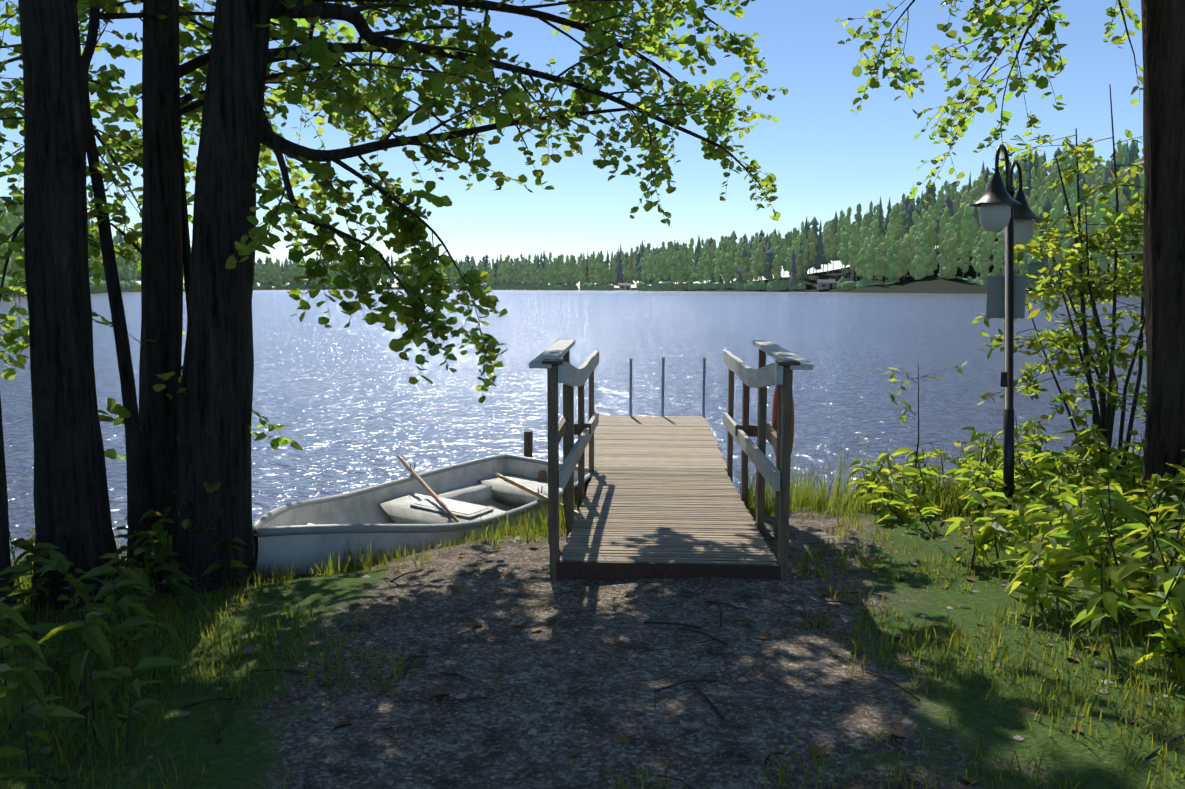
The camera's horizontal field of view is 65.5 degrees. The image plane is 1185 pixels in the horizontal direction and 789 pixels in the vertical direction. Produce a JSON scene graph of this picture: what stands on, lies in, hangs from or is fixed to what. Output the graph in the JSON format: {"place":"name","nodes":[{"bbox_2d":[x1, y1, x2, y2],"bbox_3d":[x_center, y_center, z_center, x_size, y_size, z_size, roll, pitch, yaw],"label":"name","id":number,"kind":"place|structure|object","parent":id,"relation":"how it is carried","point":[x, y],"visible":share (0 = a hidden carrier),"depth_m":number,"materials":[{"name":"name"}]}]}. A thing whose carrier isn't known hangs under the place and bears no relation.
{"place":"outdoors","nodes":[
{"label":"outdoors","id":0,"kind":"place"},
{"bbox_2d":[0,0,1142,287],"label":"sky","id":1,"kind":"structure","parent":0,"point":[826,158],"materials":[{"name":"blue"}]},
{"bbox_2d":[0,288,1146,565],"bbox_3d":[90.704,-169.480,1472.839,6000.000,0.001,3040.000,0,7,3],"label":"lake water","id":2,"kind":"structure","parent":0,"point":[350,408],"depth_m":22.06,"materials":[{"name":"blue liquid"}]},
{"bbox_2d":[252,453,594,577],"bbox_3d":[-1.074,0.988,7.959,3.130,0.727,3.422,-1,7,-13],"label":"rowboat","id":3,"kind":"object","parent":2,"relation":"on","point":[431,506],"visible":0.65,"depth_m":7.69,"materials":[{"name":"white plastic"}]},
{"bbox_2d":[0,236,1184,788],"bbox_3d":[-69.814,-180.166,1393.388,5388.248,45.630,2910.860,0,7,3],"label":"ground","id":4,"kind":"structure","parent":0,"point":[608,694],"depth_m":3.92,"materials":[{"name":"soil"}]},
{"bbox_2d":[0,395,16,627],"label":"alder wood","id":5,"kind":"object","parent":4,"relation":"on","point":[5,560],"visible":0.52,"depth_m":4.83,"materials":[{"name":"plant"}]},
{"bbox_2d":[0,490,248,788],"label":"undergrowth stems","id":6,"kind":"object","parent":4,"relation":"on","point":[93,630],"visible":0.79,"depth_m":3.88,"materials":[{"name":"green plant"}]},
{"bbox_2d":[0,0,352,610],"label":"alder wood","id":7,"kind":"object","parent":4,"relation":"on","point":[72,512],"visible":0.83,"depth_m":5.13,"materials":[{"name":"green plant"}]},
{"bbox_2d":[0,0,434,587],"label":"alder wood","id":8,"kind":"object","parent":4,"relation":"on","point":[158,240],"visible":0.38,"depth_m":5.81,"materials":[{"name":"green plant"}]},
{"bbox_2d":[81,0,394,571],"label":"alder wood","id":9,"kind":"object","parent":4,"relation":"on","point":[135,509],"visible":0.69,"depth_m":5.64,"materials":[{"name":"plant"}]},
{"bbox_2d":[0,0,564,306],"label":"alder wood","id":10,"kind":"object","parent":4,"relation":"on","point":[319,52],"visible":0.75,"depth_m":5.58,"materials":[{"name":"green plant"}]},
{"bbox_2d":[101,0,788,592],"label":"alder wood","id":11,"kind":"object","parent":4,"relation":"on","point":[237,136],"visible":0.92,"depth_m":6.07,"materials":[{"name":"green plant"}]},
{"bbox_2d":[0,136,1143,295],"bbox_3d":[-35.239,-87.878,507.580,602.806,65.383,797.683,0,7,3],"label":"shore forest","id":12,"kind":"object","parent":4,"relation":"on","point":[908,233],"visible":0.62,"depth_m":417.02,"materials":[{"name":"green plant"}]},
{"bbox_2d":[20,517,1184,788],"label":"ground litter","id":13,"kind":"object","parent":4,"relation":"on","point":[386,687],"visible":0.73,"depth_m":4.11,"materials":[{"name":"brown plant"}]},
{"bbox_2d":[618,283,631,289],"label":"cottage","id":14,"kind":"structure","parent":4,"relation":"on","point":[624,286],"depth_m":564.56,"materials":[{"name":"grey"}]},
{"bbox_2d":[524,340,812,579],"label":"jetty","id":15,"kind":"object","parent":4,"relation":"on","point":[664,500],"visible":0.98,"depth_m":6.59,"materials":[{"name":"brown wood"}]},
{"bbox_2d":[816,279,835,288],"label":"cottage","id":16,"kind":"structure","parent":4,"relation":"on","point":[825,283],"depth_m":410.36,"materials":[{"name":"grey"}]},
{"bbox_2d":[969,144,1043,516],"bbox_3d":[3.017,-0.392,6.808,0.344,2.802,1.005,5,8,38],"label":"lamp post","id":17,"kind":"object","parent":4,"relation":"on","point":[999,205],"visible":0.98,"depth_m":6.76,"materials":[{"name":"black metal"}]},
{"bbox_2d":[833,0,1184,528],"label":"tree","id":18,"kind":"object","parent":4,"relation":"on","point":[1161,24],"visible":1,"depth_m":6.29,"materials":[{"name":"green plant"}]},
{"bbox_2d":[847,84,1184,679],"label":"shrub stems","id":19,"kind":"object","parent":4,"relation":"on","point":[1070,521],"visible":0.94,"depth_m":7.20,"materials":[{"name":"green plant"}]},
{"bbox_2d":[0,430,1184,788],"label":"grass","id":20,"kind":"structure","parent":0,"point":[804,496],"depth_m":4.33,"materials":[{"name":"green plant"}]}
]}

